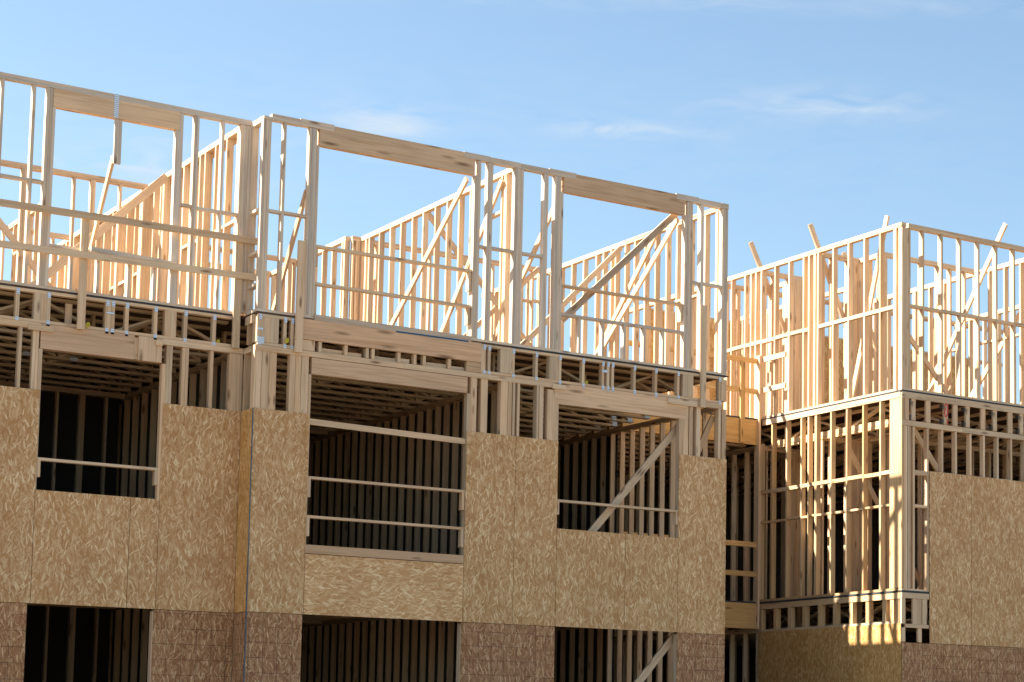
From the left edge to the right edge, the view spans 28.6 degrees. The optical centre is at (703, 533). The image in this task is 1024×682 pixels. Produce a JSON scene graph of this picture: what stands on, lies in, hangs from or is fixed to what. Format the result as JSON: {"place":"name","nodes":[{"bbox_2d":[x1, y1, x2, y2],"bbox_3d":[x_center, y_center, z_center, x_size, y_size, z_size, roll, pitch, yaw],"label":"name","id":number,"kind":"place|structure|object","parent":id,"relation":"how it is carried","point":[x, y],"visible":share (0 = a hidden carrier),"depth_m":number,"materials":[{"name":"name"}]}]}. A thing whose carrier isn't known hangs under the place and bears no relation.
{"place":"outdoors","nodes":[
{"label":"outdoors","id":0,"kind":"place"},
{"bbox_2d":[255,114,728,375],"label":"stud wall","id":1,"kind":"structure","parent":0,"point":[329,136],"depth_m":29.12,"materials":[{"name":"brown wood"}]},
{"bbox_2d":[314,244,471,325],"bbox_3d":[-4.376,-3.403,28.064,2.414,0.971,0.099,5,-7,-34],"label":"guard rail","id":2,"kind":"object","parent":1,"relation":"attached to","point":[414,262],"visible":1,"depth_m":28.08,"materials":[{"name":"brown wood"}]},
{"bbox_2d":[561,214,677,322],"bbox_3d":[-1.224,-4.144,30.445,2.210,2.142,0.038,5,-7,-34],"label":"diagonal brace","id":3,"kind":"object","parent":1,"relation":"attached to","point":[623,262],"visible":1,"depth_m":30.40,"materials":[{"name":"beige wood"}]},
{"bbox_2d":[561,284,682,321],"bbox_3d":[-1.248,-3.489,30.248,2.184,0.284,0.099,5,-7,-34],"label":"guard rail","id":4,"kind":"object","parent":1,"relation":"attached to","point":[680,312],"visible":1,"depth_m":30.31,"materials":[{"name":"brown wood"}]},
{"bbox_2d":[0,0,1023,403],"label":"sky","id":5,"kind":"structure","parent":0,"point":[839,117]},
{"bbox_2d":[740,287,844,415],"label":"stud wall","id":6,"kind":"structure","parent":0,"point":[841,290],"depth_m":38.67,"materials":[{"name":"brown wood"}]},
{"bbox_2d":[650,308,1002,416],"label":"clad wall","id":7,"kind":"structure","parent":0,"point":[841,357],"depth_m":41.48,"materials":[{"name":"brown wood"}]},
{"bbox_2d":[955,305,1018,401],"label":"stud wall","id":8,"kind":"structure","parent":0,"point":[970,336],"depth_m":39.16,"materials":[{"name":"brown wood"}]},
{"bbox_3d":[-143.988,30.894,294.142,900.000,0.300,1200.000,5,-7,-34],"label":"ground","id":9,"kind":"structure","parent":0,"visible":0},
{"bbox_3d":[-3.065,4.742,33.519,27.500,0.849,10.340,5,-7,-34],"label":"foundation","id":10,"kind":"object","parent":9,"relation":"on","visible":0},
{"bbox_2d":[6,602,115,681],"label":"stud wall","id":11,"kind":"structure","parent":10,"relation":"on","point":[66,643],"depth_m":30.03,"materials":[{"name":"brown wood"}]},
{"bbox_2d":[0,602,233,681],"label":"sheathed wall","id":12,"kind":"structure","parent":10,"relation":"on","point":[188,646],"depth_m":26.21,"materials":[{"name":"brown wood"}]},
{"bbox_2d":[0,318,243,612],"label":"sheathed wall","id":13,"kind":"structure","parent":12,"relation":"on","point":[184,521],"depth_m":26.03,"materials":[{"name":"brown wood"}]},
{"bbox_2d":[27,544,157,606],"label":"floor platform","id":14,"kind":"structure","parent":13,"relation":"on","point":[51,606],"depth_m":28.09,"materials":[{"name":"brown wood"}]},
{"bbox_2d":[0,380,124,495],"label":"stud wall","id":15,"kind":"structure","parent":14,"relation":"on","point":[81,425],"depth_m":30.37,"materials":[{"name":"brown wood"}]},
{"bbox_2d":[116,354,226,528],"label":"stud wall","id":16,"kind":"structure","parent":14,"relation":"on","point":[137,430],"depth_m":30.11,"materials":[{"name":"brown wood"}]},
{"bbox_2d":[37,457,157,485],"bbox_3d":[-7.878,-0.787,25.858,1.568,0.250,0.089,5,-7,-34],"label":"guard rail","id":17,"kind":"object","parent":13,"relation":"attached to","point":[154,474],"visible":1,"depth_m":25.86,"materials":[{"name":"brown wood"}]},
{"bbox_2d":[0,283,243,397],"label":"floor platform","id":18,"kind":"structure","parent":13,"relation":"on","point":[59,308],"depth_m":27.09,"materials":[{"name":"brown wood"}]},
{"bbox_2d":[8,203,39,282],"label":"stud wall","id":19,"kind":"structure","parent":18,"relation":"on","point":[13,226],"depth_m":32.31,"materials":[{"name":"brown wood"}]},
{"bbox_2d":[0,225,68,285],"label":"stud wall","id":20,"kind":"structure","parent":18,"relation":"on","point":[53,235],"depth_m":33.63,"materials":[{"name":"brown wood"}]},
{"bbox_2d":[1,159,147,298],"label":"stud wall","id":21,"kind":"structure","parent":18,"relation":"on","point":[91,179],"depth_m":30.14,"materials":[{"name":"brown wood"}]},
{"bbox_2d":[0,218,52,286],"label":"diagonal brace","id":22,"kind":"object","parent":21,"relation":"attached to","point":[7,232],"depth_m":29.39,"materials":[{"name":"brown wood"}]},
{"bbox_2d":[0,72,251,313],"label":"stud wall","id":23,"kind":"structure","parent":18,"relation":"on","point":[118,109],"depth_m":26.49,"materials":[{"name":"brown wood"}]},
{"bbox_2d":[87,155,113,272],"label":"diagonal brace","id":24,"kind":"object","parent":23,"relation":"attached to","point":[102,201],"visible":0.64,"depth_m":26.58,"materials":[{"name":"brown wood"}]},
{"bbox_2d":[0,199,256,348],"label":"guard rail","id":25,"kind":"object","parent":18,"relation":"attached to","point":[84,255],"visible":0.9,"depth_m":26.16,"materials":[{"name":"brown wood"}]},
{"bbox_2d":[53,126,243,315],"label":"stud wall","id":26,"kind":"structure","parent":18,"relation":"on","point":[161,202],"depth_m":29.37,"materials":[{"name":"brown wood"}]},
{"bbox_2d":[29,173,169,283],"bbox_3d":[-9.146,-4.165,29.134,2.616,2.684,0.038,5,-7,-34],"label":"diagonal brace","id":27,"kind":"object","parent":26,"relation":"attached to","point":[123,211],"visible":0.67,"depth_m":29.54,"materials":[{"name":"brown wood"}]},
{"bbox_2d":[91,599,225,681],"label":"stud wall","id":28,"kind":"structure","parent":10,"relation":"on","point":[128,644],"depth_m":30.14,"materials":[{"name":"brown wood"}]},
{"bbox_2d":[232,612,245,681],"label":"sheathed wall","id":29,"kind":"structure","parent":10,"relation":"on","point":[238,648],"depth_m":26.48,"materials":[{"name":"brown wood"}]},
{"bbox_2d":[234,346,252,612],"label":"sheathed wall","id":30,"kind":"structure","parent":29,"relation":"on","point":[243,515],"depth_m":26.71,"materials":[{"name":"brown wood"}]},
{"bbox_2d":[302,619,321,623],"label":"stud wall","id":31,"kind":"structure","parent":10,"relation":"on","point":[311,621],"depth_m":33.75,"materials":[{"name":"brown wood"}]},
{"bbox_2d":[300,609,508,681],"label":"stud wall","id":32,"kind":"structure","parent":10,"relation":"on","point":[361,649],"depth_m":32.29,"materials":[{"name":"brown wood"}]},
{"bbox_2d":[244,612,724,681],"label":"sheathed wall","id":33,"kind":"structure","parent":10,"relation":"on","point":[501,653],"depth_m":28.42,"materials":[{"name":"brown wood"}]},
{"bbox_2d":[247,344,726,634],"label":"sheathed wall","id":34,"kind":"structure","parent":33,"relation":"on","point":[517,560],"depth_m":28.68,"materials":[{"name":"brown wood"}]},
{"bbox_2d":[243,408,253,681],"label":"cord","id":35,"kind":"object","parent":34,"relation":"hanging from","point":[248,544],"visible":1,"depth_m":26.44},
{"bbox_2d":[306,419,465,547],"bbox_3d":[-4.415,-0.677,27.743,2.390,1.611,0.089,5,-7,-34],"label":"guard rail","id":36,"kind":"object","parent":34,"relation":"attached to","point":[378,430],"visible":1,"depth_m":27.75,"materials":[{"name":"brown wood"}]},
{"bbox_2d":[83,311,728,438],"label":"floor platform","id":37,"kind":"structure","parent":34,"relation":"on","point":[345,401],"depth_m":29.94,"materials":[{"name":"brown wood"}]},
{"bbox_2d":[63,138,251,315],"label":"stud wall","id":38,"kind":"structure","parent":37,"relation":"on","point":[150,239],"depth_m":30.31,"materials":[{"name":"brown wood"}]},
{"bbox_2d":[180,242,296,312],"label":"stud wall","id":39,"kind":"structure","parent":37,"relation":"on","point":[290,289],"depth_m":35.27,"materials":[{"name":"brown wood"}]},
{"bbox_2d":[209,262,270,308],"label":"stud wall","id":40,"kind":"structure","parent":37,"relation":"on","point":[267,286],"depth_m":36.27,"materials":[{"name":"brown wood"}]},
{"bbox_2d":[245,116,261,315],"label":"stud wall","id":41,"kind":"structure","parent":37,"relation":"on","point":[252,252],"depth_m":27.27,"materials":[{"name":"beige wood"}]},
{"bbox_2d":[271,189,304,309],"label":"diagonal brace","id":42,"kind":"object","parent":37,"relation":"on","point":[292,240],"visible":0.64,"depth_m":27.81,"materials":[{"name":"brown wood"}]},
{"bbox_2d":[294,240,305,352],"bbox_3d":[-5.500,-3.224,27.119,0.105,1.548,0.040,5,-7,-34],"label":"guard post","id":43,"kind":"object","parent":37,"relation":"attached to","point":[300,289],"visible":1,"depth_m":27.10,"materials":[{"name":"brown wood"}]},
{"bbox_2d":[270,236,349,318],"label":"stud wall","id":44,"kind":"structure","parent":37,"relation":"on","point":[344,241],"depth_m":34.11,"materials":[{"name":"brown wood"}]},
{"bbox_2d":[348,236,360,319],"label":"stud wall","id":45,"kind":"structure","parent":37,"relation":"on","point":[354,280],"depth_m":33.67,"materials":[{"name":"brown wood"}]},
{"bbox_2d":[389,177,468,324],"bbox_3d":[-4.369,-3.857,30.172,0.038,2.441,3.243,5,-7,-34],"label":"diagonal brace","id":46,"kind":"object","parent":37,"relation":"on","point":[459,193],"visible":0.64,"depth_m":29.75,"materials":[{"name":"brown wood"}]},
{"bbox_2d":[358,168,511,342],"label":"stud wall","id":47,"kind":"structure","parent":37,"relation":"on","point":[366,280],"depth_m":31.52,"materials":[{"name":"brown wood"}]},
{"bbox_2d":[429,212,532,345],"bbox_3d":[-3.381,-3.752,32.615,2.703,2.713,0.038,5,-7,-34],"label":"diagonal brace","id":48,"kind":"object","parent":47,"relation":"attached to","point":[494,300],"visible":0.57,"depth_m":32.33,"materials":[{"name":"brown wood"}]},
{"bbox_2d":[372,240,539,346],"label":"stud wall","id":49,"kind":"structure","parent":37,"relation":"on","point":[531,301],"depth_m":34.84,"materials":[{"name":"brown wood"}]},
{"bbox_2d":[463,267,539,335],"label":"diagonal brace","id":50,"kind":"object","parent":49,"relation":"attached to","point":[527,279],"visible":0.21,"depth_m":35.53,"materials":[{"name":"brown wood"}]},
{"bbox_2d":[439,178,503,331],"bbox_3d":[-3.680,-3.912,30.486,0.038,2.600,2.396,5,-7,-34],"label":"diagonal brace","id":51,"kind":"object","parent":37,"relation":"on","point":[467,266],"visible":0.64,"depth_m":30.48,"materials":[{"name":"brown wood"}]},
{"bbox_2d":[491,207,551,340],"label":"diagonal brace","id":52,"kind":"object","parent":37,"relation":"on","point":[525,270],"visible":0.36,"depth_m":30.44,"materials":[{"name":"brown wood"}]},
{"bbox_2d":[520,246,622,344],"bbox_3d":[-2.447,-3.658,32.926,2.564,2.612,0.038,5,-7,-34],"label":"diagonal brace","id":53,"kind":"object","parent":37,"relation":"on","point":[571,296],"visible":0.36,"depth_m":33.24,"materials":[{"name":"brown wood"}]},
{"bbox_2d":[493,208,719,371],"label":"stud wall","id":54,"kind":"structure","parent":37,"relation":"on","point":[614,303],"depth_m":33.23,"materials":[{"name":"brown wood"}]},
{"bbox_2d":[594,234,658,354],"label":"diagonal brace","id":55,"kind":"object","parent":37,"relation":"on","point":[634,278],"visible":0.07,"depth_m":33.36,"materials":[{"name":"brown wood"}]},
{"bbox_2d":[596,217,679,354],"bbox_3d":[-1.278,-3.611,32.194,0.038,2.440,3.075,5,-7,-34],"label":"diagonal brace","id":56,"kind":"object","parent":37,"relation":"on","point":[657,253],"visible":0.64,"depth_m":31.78,"materials":[{"name":"brown wood"}]},
{"bbox_2d":[700,305,706,407],"bbox_3d":[-0.006,-2.743,30.894,0.090,1.607,0.040,5,-7,-34],"label":"guard post","id":57,"kind":"object","parent":37,"relation":"attached to","point":[703,339],"visible":1,"depth_m":30.88,"materials":[{"name":"brown wood"}]},
{"bbox_2d":[557,499,677,524],"bbox_3d":[-1.300,-0.310,29.875,2.146,0.224,0.089,5,-7,-34],"label":"guard rail","id":58,"kind":"object","parent":34,"relation":"attached to","point":[675,517],"visible":1,"depth_m":29.90,"materials":[{"name":"brown wood"}]},
{"bbox_2d":[549,626,717,681],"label":"stud wall","id":59,"kind":"structure","parent":10,"relation":"on","point":[584,654],"depth_m":33.65,"materials":[{"name":"brown wood"}]},
{"bbox_2d":[90,562,555,626],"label":"floor platform","id":60,"kind":"structure","parent":59,"relation":"on","point":[320,617],"depth_m":33.52,"materials":[{"name":"brown wood"}]},
{"bbox_2d":[123,353,243,543],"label":"stud wall","id":61,"kind":"structure","parent":60,"relation":"on","point":[241,410],"depth_m":27.33,"materials":[{"name":"brown wood"}]},
{"bbox_2d":[310,428,327,434],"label":"stud wall","id":62,"kind":"structure","parent":60,"relation":"on","point":[319,431],"depth_m":34.10,"materials":[{"name":"brown wood"}]},
{"bbox_2d":[306,384,497,554],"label":"stud wall","id":63,"kind":"structure","parent":60,"relation":"on","point":[366,456],"depth_m":32.27,"materials":[{"name":"brown wood"}]},
{"bbox_2d":[587,424,675,531],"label":"diagonal brace","id":64,"kind":"object","parent":60,"relation":"on","point":[635,478],"visible":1,"depth_m":30.23,"materials":[{"name":"brown wood"}]},
{"bbox_2d":[556,408,714,537],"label":"stud wall","id":65,"kind":"structure","parent":60,"relation":"on","point":[587,470],"depth_m":33.76,"materials":[{"name":"brown wood"}]},
{"bbox_2d":[519,410,757,469],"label":"floor platform","id":66,"kind":"structure","parent":65,"relation":"on","point":[732,429],"depth_m":35.14,"materials":[{"name":"wood"}]},
{"bbox_2d":[629,340,786,442],"bbox_3d":[0.034,-2.469,34.273,2.903,1.560,0.768,5,-7,-34],"label":"guard rail","id":67,"kind":"object","parent":66,"relation":"attached to","point":[742,389],"visible":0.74,"depth_m":35.07,"materials":[{"name":"brown wood"}]},
{"bbox_2d":[700,415,714,452],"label":"diagonal brace","id":68,"kind":"object","parent":65,"relation":"attached to","point":[707,429],"visible":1,"depth_m":31.07,"materials":[{"name":"brown wood"}]},
{"bbox_2d":[634,633,673,681],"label":"diagonal brace","id":69,"kind":"object","parent":59,"relation":"attached to","point":[655,660],"visible":1,"depth_m":30.19,"materials":[{"name":"brown wood"}]},
{"bbox_2d":[614,629,758,681],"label":"stud wall","id":70,"kind":"structure","parent":10,"relation":"on","point":[733,633],"depth_m":35.66,"materials":[{"name":"brown wood"}]},
{"bbox_2d":[631,629,755,681],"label":"sheathed wall","id":71,"kind":"structure","parent":10,"relation":"on","point":[752,667],"depth_m":42.32,"materials":[{"name":"brown wood"}]},
{"bbox_2d":[615,471,917,640],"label":"sheathed wall","id":72,"kind":"structure","parent":71,"relation":"on","point":[839,541],"depth_m":43.31,"materials":[{"name":"brown wood"}]},
{"bbox_2d":[725,633,755,681],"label":"stud wall","id":73,"kind":"structure","parent":10,"relation":"on","point":[739,636],"depth_m":37.13,"materials":[{"name":"brown wood"}]},
{"bbox_2d":[758,623,900,681],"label":"sheathed wall","id":74,"kind":"structure","parent":10,"relation":"on","point":[866,653],"depth_m":33.20,"materials":[{"name":"brown wood"}]},
{"bbox_2d":[901,626,991,646],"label":"stud wall","id":75,"kind":"structure","parent":10,"relation":"on","point":[914,630],"depth_m":34.18,"materials":[{"name":"brown wood"}]},
{"bbox_2d":[901,642,1023,681],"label":"sheathed wall","id":76,"kind":"structure","parent":10,"relation":"on","point":[922,662],"depth_m":32.45,"materials":[{"name":"brown wood"}]},
{"bbox_2d":[898,420,1023,647],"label":"sheathed wall","id":77,"kind":"structure","parent":76,"relation":"on","point":[973,556],"depth_m":32.76,"materials":[{"name":"brown wood"}]},
{"bbox_2d":[915,427,937,471],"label":"diagonal brace","id":78,"kind":"object","parent":77,"relation":"attached to","point":[932,460],"visible":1,"depth_m":32.66,"materials":[{"name":"brown wood"}]},
{"bbox_3d":[-3.888,3.457,39.249,2.910,3.615,0.106,5,-7,-34],"label":"sheathed wall","id":79,"kind":"object","parent":10,"relation":"on","visible":0},
{"bbox_2d":[529,600,755,636],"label":"floor platform","id":80,"kind":"structure","parent":79,"relation":"on","point":[740,614],"depth_m":34.77,"materials":[{"name":"wood"}]},
{"bbox_2d":[616,446,753,601],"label":"stud wall","id":81,"kind":"structure","parent":80,"relation":"on","point":[735,453],"depth_m":35.87,"materials":[{"name":"brown wood"}]},
{"bbox_2d":[624,532,755,576],"bbox_3d":[-0.231,0.760,34.247,2.880,1.385,0.078,5,-7,-34],"label":"guard rail","id":82,"kind":"object","parent":80,"relation":"attached to","point":[738,572],"visible":0.29,"depth_m":34.81,"materials":[{"name":"brown wood"}]},
{"bbox_2d":[753,355,761,628],"bbox_3d":[0.962,-0.735,35.186,0.080,4.860,0.140,5,-7,-34],"label":"post","id":83,"kind":"object","parent":80,"relation":"on","point":[757,519],"visible":1,"depth_m":35.15,"materials":[{"name":"brown wood"}]},
{"bbox_2d":[632,590,1015,647],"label":"floor platform","id":84,"kind":"structure","parent":79,"relation":"on","point":[907,609],"depth_m":33.60,"materials":[{"name":"brown wood"}]},
{"bbox_2d":[725,454,785,600],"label":"stud wall","id":85,"kind":"structure","parent":84,"relation":"on","point":[783,494],"depth_m":36.37,"materials":[{"name":"brown wood"}]},
{"bbox_2d":[764,446,799,598],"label":"stud wall","id":86,"kind":"structure","parent":84,"relation":"on","point":[795,538],"depth_m":35.65,"materials":[{"name":"brown wood"}]},
{"bbox_2d":[759,397,903,601],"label":"stud wall","id":87,"kind":"structure","parent":84,"relation":"on","point":[893,423],"depth_m":33.54,"materials":[{"name":"beige wood"}]},
{"bbox_2d":[820,435,861,594],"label":"stud wall","id":88,"kind":"structure","parent":84,"relation":"on","point":[856,536],"depth_m":34.32,"materials":[{"name":"brown wood"}]},
{"bbox_2d":[859,436,886,589],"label":"stud wall","id":89,"kind":"structure","parent":84,"relation":"on","point":[872,440],"depth_m":34.20,"materials":[{"name":"brown wood"}]},
{"bbox_2d":[886,436,1019,589],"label":"stud wall","id":90,"kind":"structure","parent":84,"relation":"on","point":[989,452],"depth_m":34.43,"materials":[{"name":"brown wood"}]},
{"bbox_2d":[617,389,1023,511],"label":"floor platform","id":91,"kind":"structure","parent":90,"relation":"on","point":[957,412],"depth_m":34.75,"materials":[{"name":"brown wood"}]},
{"bbox_2d":[724,283,782,415],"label":"stud wall","id":92,"kind":"structure","parent":91,"relation":"on","point":[739,288],"depth_m":36.91,"materials":[{"name":"brown wood"}]},
{"bbox_2d":[623,222,905,418],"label":"stud wall","id":93,"kind":"structure","parent":91,"relation":"on","point":[813,326],"depth_m":34.41,"materials":[{"name":"brown wood"}]},
{"bbox_2d":[748,241,784,333],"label":"diagonal brace","id":94,"kind":"object","parent":93,"relation":"attached to","point":[759,264],"visible":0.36,"depth_m":35.88,"materials":[{"name":"brown wood"}]},
{"bbox_2d":[760,281,784,412],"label":"stud wall","id":95,"kind":"structure","parent":91,"relation":"on","point":[782,284],"depth_m":36.56,"materials":[{"name":"brown wood"}]},
{"bbox_2d":[765,271,802,415],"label":"stud wall","id":96,"kind":"structure","parent":91,"relation":"on","point":[797,342],"depth_m":36.05,"materials":[{"name":"brown wood"}]},
{"bbox_2d":[822,252,862,403],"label":"stud wall","id":97,"kind":"structure","parent":91,"relation":"on","point":[857,294],"depth_m":34.65,"materials":[{"name":"brown wood"}]},
{"bbox_2d":[808,223,844,326],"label":"diagonal brace","id":98,"kind":"object","parent":97,"relation":"attached to","point":[817,246],"visible":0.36,"depth_m":34.58,"materials":[{"name":"brown wood"}]},
{"bbox_2d":[860,253,878,393],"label":"stud wall","id":99,"kind":"structure","parent":91,"relation":"on","point":[873,257],"depth_m":34.48,"materials":[{"name":"brown wood"}]},
{"bbox_2d":[853,215,889,397],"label":"diagonal brace","id":100,"kind":"object","parent":91,"relation":"on","point":[871,299],"visible":0.71,"depth_m":33.39,"materials":[{"name":"brown wood"}]},
{"bbox_2d":[825,299,1009,402],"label":"stud wall","id":101,"kind":"structure","parent":91,"relation":"on","point":[925,317],"depth_m":39.34,"materials":[{"name":"brown wood"}]},
{"bbox_2d":[884,252,974,397],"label":"stud wall","id":102,"kind":"structure","parent":91,"relation":"on","point":[949,268],"depth_m":35.10,"materials":[{"name":"brown wood"}]},
{"bbox_2d":[911,335,949,393],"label":"diagonal brace","id":103,"kind":"object","parent":102,"relation":"attached to","point":[928,365],"visible":0.29,"depth_m":34.80,"materials":[{"name":"brown wood"}]},
{"bbox_2d":[873,258,1023,404],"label":"stud wall","id":104,"kind":"structure","parent":91,"relation":"on","point":[1004,267],"depth_m":35.41,"materials":[{"name":"brown wood"}]},
{"bbox_2d":[898,223,1023,406],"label":"stud wall","id":105,"kind":"structure","parent":91,"relation":"on","point":[905,306],"depth_m":32.99,"materials":[{"name":"brown wood"}]},
{"bbox_2d":[927,223,1007,390],"bbox_3d":[4.476,-3.650,34.710,0.038,3.133,2.371,5,-7,-34],"label":"diagonal brace","id":106,"kind":"object","parent":91,"relation":"on","point":[971,297],"visible":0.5,"depth_m":34.51,"materials":[{"name":"brown wood"}]},
{"bbox_2d":[968,311,1018,396],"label":"diagonal brace","id":107,"kind":"object","parent":91,"relation":"on","point":[985,371],"visible":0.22,"depth_m":36.03,"materials":[{"name":"brown wood"}]},
{"bbox_2d":[851,449,919,584],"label":"diagonal brace","id":108,"kind":"object","parent":90,"relation":"attached to","point":[857,465],"visible":0.29,"depth_m":33.82,"materials":[{"name":"brown wood"}]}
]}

